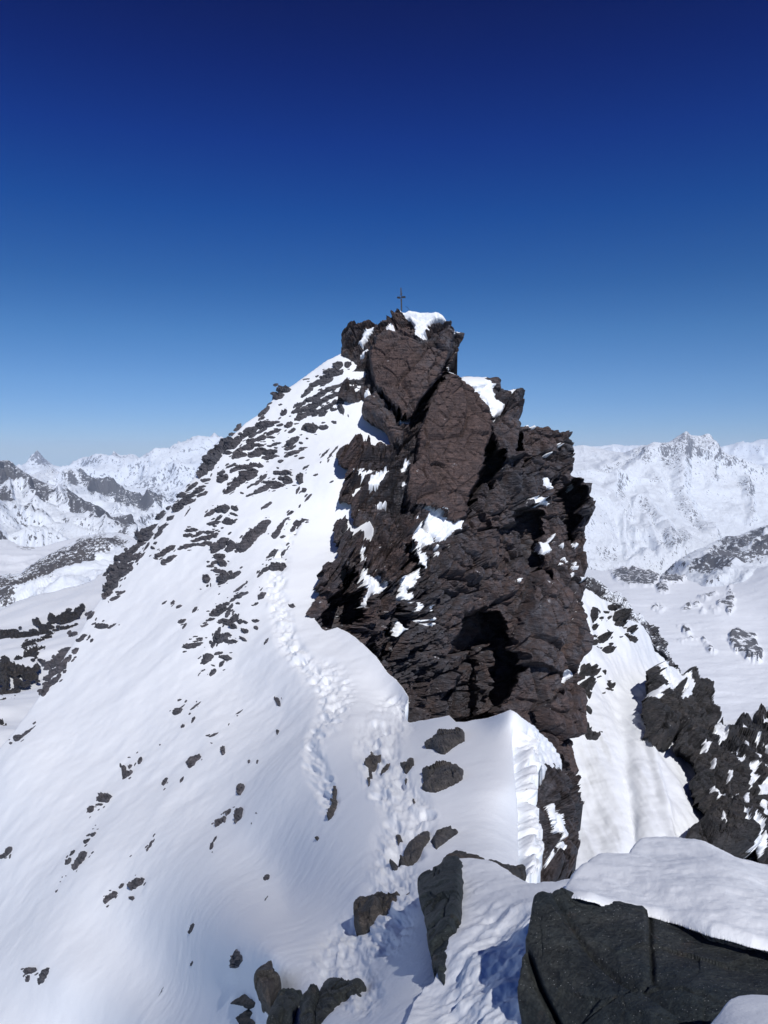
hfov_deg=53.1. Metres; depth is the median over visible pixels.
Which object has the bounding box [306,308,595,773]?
rock tower
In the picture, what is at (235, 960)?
rock
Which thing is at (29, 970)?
rock outcrop
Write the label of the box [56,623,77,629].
rock outcrop
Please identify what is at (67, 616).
rock outcrop
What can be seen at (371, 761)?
rock
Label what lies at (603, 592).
rock rib
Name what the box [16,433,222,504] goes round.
mountain range
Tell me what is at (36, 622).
rock outcrop
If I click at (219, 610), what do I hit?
rock outcrop
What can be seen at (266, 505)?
rock
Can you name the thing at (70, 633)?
rock outcrop
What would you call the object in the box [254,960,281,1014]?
boulder
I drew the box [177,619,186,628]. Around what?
rock outcrop
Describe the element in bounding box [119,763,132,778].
rock outcrop
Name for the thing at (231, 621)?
rock outcrop
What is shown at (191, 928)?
rock
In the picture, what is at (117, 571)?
rock outcrop
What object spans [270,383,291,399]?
rock outcrop
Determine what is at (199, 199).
sky
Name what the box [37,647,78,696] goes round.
rock outcrop
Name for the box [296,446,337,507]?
rock outcrop
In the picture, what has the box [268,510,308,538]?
rock outcrop
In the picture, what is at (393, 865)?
rock
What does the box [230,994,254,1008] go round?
rock
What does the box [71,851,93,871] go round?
rock outcrop
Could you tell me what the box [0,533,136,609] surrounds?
ridge
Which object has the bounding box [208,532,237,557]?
rock outcrop
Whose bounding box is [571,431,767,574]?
mountain
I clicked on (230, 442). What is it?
rock outcrop
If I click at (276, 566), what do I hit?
rock outcrop
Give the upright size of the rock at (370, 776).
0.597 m
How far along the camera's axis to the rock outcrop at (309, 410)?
59.37 m
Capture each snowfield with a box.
[0,532,136,573]
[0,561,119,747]
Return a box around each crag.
[536,763,584,882]
[640,660,721,751]
[672,703,767,863]
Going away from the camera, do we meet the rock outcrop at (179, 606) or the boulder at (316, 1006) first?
the boulder at (316, 1006)
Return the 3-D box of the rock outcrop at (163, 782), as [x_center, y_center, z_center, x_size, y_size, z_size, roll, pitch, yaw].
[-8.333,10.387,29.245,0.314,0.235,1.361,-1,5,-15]
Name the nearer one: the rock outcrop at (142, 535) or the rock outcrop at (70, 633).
the rock outcrop at (70, 633)
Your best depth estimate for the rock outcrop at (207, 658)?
38.06 m
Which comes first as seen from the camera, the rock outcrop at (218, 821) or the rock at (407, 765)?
the rock at (407, 765)
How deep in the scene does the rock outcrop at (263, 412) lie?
60.75 m
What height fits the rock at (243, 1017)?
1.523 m
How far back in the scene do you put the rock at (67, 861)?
27.24 m
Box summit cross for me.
[397,288,405,310]
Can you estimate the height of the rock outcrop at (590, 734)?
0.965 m
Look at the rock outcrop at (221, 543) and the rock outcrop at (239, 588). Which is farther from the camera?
the rock outcrop at (221, 543)
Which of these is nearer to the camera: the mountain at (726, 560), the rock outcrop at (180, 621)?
the rock outcrop at (180, 621)
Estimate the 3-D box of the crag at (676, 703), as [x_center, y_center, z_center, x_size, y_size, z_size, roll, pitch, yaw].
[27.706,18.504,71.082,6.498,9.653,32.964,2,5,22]
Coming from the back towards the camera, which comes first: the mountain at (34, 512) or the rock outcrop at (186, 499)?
the mountain at (34, 512)
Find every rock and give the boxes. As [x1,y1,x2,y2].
[37,967,49,984]
[65,857,70,864]
[188,923,194,933]
[220,745,224,754]
[229,949,242,967]
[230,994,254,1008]
[233,807,242,823]
[236,783,244,794]
[236,1009,254,1023]
[261,501,271,509]
[327,786,337,820]
[364,751,380,771]
[367,768,372,786]
[381,763,389,774]
[389,859,397,870]
[396,834,402,845]
[398,831,429,866]
[400,758,413,773]
[422,760,463,792]
[424,727,464,754]
[431,825,457,849]
[586,705,591,713]
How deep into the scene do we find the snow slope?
24.73 m
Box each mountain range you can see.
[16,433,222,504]
[590,439,767,467]
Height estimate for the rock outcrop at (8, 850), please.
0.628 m
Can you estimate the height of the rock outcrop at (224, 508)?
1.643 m
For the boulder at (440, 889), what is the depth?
4.14 m
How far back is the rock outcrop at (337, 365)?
61.36 m
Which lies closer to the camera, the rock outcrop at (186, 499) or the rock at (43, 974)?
the rock at (43, 974)
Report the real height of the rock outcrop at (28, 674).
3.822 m
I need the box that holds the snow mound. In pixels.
[711,994,767,1023]
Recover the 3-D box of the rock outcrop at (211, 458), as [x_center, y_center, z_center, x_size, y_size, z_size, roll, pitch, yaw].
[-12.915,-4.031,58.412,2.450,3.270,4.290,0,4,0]
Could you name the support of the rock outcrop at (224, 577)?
on the snow slope
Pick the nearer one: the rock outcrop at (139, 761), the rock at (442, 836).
the rock at (442, 836)
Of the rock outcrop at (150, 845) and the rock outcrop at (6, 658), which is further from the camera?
the rock outcrop at (6, 658)
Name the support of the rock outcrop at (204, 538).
on the snow slope
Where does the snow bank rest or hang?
on the snow slope
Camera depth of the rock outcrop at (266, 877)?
15.49 m
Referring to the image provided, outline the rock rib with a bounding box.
[586,576,680,672]
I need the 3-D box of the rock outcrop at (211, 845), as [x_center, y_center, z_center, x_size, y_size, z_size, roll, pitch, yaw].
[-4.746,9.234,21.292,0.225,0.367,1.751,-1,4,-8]
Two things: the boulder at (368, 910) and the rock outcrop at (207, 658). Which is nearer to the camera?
the boulder at (368, 910)
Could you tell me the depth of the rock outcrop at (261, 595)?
41.36 m
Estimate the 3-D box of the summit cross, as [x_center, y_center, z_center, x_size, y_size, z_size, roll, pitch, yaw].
[1.412,-17.499,63.199,0.294,1.908,1.392,3,5,31]
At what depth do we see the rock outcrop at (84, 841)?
28.02 m
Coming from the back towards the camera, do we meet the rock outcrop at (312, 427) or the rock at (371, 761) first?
the rock outcrop at (312, 427)
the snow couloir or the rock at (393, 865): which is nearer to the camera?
the rock at (393, 865)
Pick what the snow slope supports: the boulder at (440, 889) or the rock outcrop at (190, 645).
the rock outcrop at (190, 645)
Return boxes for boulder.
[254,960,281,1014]
[266,988,302,1023]
[299,977,366,1023]
[353,891,409,935]
[417,855,463,984]
[517,836,767,1023]
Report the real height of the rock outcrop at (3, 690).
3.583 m
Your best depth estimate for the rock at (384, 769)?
15.75 m
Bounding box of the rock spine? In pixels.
[446,850,526,880]
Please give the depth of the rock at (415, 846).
9.08 m
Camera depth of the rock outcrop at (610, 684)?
68.58 m
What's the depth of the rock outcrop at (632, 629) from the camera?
82.79 m
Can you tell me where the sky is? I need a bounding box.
[0,0,767,466]
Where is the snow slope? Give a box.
[0,354,561,1023]
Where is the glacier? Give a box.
[585,565,767,719]
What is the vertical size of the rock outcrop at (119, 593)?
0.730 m
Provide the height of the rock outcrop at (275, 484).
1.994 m
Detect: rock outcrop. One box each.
[0,626,59,638]
[0,658,40,687]
[0,687,20,725]
[0,846,12,858]
[1,655,22,661]
[13,721,35,741]
[20,632,54,660]
[21,967,37,981]
[32,617,60,630]
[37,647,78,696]
[46,606,84,623]
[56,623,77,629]
[66,825,97,857]
[67,611,119,642]
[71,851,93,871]
[87,792,111,817]
[101,552,144,602]
[103,890,117,906]
[110,590,124,600]
[113,506,190,561]
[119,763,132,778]
[127,752,141,765]
[127,875,145,900]
[145,834,154,850]
[149,545,176,564]
[161,777,167,790]
[162,600,198,612]
[169,699,186,714]
[171,478,210,512]
[171,526,219,550]
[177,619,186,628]
[182,636,206,652]
[186,754,201,767]
[196,442,226,478]
[198,651,231,675]
[200,553,241,594]
[200,591,248,626]
[204,504,238,528]
[205,732,218,743]
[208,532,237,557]
[209,613,238,648]
[209,836,216,852]
[211,806,234,826]
[216,462,269,494]
[217,417,281,461]
[218,611,259,641]
[233,378,309,431]
[233,581,259,592]
[235,517,270,552]
[246,469,295,496]
[251,588,265,605]
[256,559,286,577]
[263,874,269,880]
[266,542,289,560]
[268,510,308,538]
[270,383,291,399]
[274,696,281,705]
[276,409,336,468]
[289,369,365,424]
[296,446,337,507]
[315,361,351,378]
[579,663,601,698]
[585,722,602,739]
[590,603,620,647]
[600,642,616,653]
[602,680,615,693]
[613,608,631,628]
[620,625,637,642]
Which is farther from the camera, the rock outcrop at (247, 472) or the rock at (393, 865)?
the rock outcrop at (247, 472)
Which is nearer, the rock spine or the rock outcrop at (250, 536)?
the rock spine
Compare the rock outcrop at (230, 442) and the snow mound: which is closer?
the snow mound
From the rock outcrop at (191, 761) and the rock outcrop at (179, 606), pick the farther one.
the rock outcrop at (179, 606)
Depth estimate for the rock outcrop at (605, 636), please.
78.30 m
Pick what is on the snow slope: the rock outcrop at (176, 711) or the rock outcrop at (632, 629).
the rock outcrop at (176, 711)
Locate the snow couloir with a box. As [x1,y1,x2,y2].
[570,589,767,869]
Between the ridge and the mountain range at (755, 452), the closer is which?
the ridge
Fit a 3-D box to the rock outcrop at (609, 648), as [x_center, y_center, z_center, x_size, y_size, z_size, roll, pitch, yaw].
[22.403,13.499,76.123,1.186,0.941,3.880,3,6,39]
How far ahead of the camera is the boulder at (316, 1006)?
4.39 m
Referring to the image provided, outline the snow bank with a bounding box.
[405,858,569,1023]
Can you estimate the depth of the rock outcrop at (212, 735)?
31.14 m
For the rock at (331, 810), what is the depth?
14.57 m
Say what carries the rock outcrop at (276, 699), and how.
on the snow slope
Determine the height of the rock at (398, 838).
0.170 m
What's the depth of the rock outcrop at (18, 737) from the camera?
39.38 m
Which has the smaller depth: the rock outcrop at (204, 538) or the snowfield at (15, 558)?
the rock outcrop at (204, 538)
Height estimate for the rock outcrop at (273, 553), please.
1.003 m
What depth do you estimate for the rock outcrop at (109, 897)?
23.66 m
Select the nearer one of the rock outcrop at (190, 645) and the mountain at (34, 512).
the rock outcrop at (190, 645)
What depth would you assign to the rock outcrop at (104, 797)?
30.57 m
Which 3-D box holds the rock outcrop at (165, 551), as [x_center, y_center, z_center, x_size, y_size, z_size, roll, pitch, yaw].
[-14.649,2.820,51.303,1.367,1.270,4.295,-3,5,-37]
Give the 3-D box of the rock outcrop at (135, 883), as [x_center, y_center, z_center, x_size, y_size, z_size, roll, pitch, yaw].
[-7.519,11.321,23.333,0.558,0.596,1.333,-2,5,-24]
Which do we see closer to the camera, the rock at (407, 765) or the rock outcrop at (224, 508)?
the rock at (407, 765)
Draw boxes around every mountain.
[0,460,137,546]
[29,467,171,530]
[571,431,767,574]
[663,525,767,586]
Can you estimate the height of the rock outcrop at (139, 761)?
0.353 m
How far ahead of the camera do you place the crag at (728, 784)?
53.33 m
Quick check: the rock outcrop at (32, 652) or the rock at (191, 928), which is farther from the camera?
the rock outcrop at (32, 652)
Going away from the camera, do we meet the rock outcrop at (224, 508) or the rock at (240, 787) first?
the rock at (240, 787)
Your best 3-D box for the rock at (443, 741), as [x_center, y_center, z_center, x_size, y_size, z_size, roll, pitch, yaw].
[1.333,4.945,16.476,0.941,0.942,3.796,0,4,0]
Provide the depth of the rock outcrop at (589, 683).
66.95 m
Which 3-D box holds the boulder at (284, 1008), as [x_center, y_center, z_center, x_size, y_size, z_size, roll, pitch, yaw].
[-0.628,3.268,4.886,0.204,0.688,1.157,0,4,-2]
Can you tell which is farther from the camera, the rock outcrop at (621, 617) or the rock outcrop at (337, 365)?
the rock outcrop at (621, 617)
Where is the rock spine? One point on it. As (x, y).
(519, 871)
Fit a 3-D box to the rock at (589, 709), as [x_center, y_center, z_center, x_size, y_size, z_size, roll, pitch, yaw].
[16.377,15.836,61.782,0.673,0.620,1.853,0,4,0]
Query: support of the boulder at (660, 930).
on the snow bank
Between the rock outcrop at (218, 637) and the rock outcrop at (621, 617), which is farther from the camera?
the rock outcrop at (621, 617)
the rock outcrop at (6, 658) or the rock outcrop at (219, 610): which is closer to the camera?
the rock outcrop at (219, 610)
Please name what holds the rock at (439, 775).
on the snow slope
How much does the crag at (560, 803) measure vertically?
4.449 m
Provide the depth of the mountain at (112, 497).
5912.41 m
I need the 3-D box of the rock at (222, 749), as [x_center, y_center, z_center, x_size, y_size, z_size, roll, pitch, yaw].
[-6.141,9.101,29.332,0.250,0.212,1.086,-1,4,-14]
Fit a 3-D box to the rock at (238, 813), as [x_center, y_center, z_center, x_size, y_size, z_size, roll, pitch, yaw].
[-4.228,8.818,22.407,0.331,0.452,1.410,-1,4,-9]

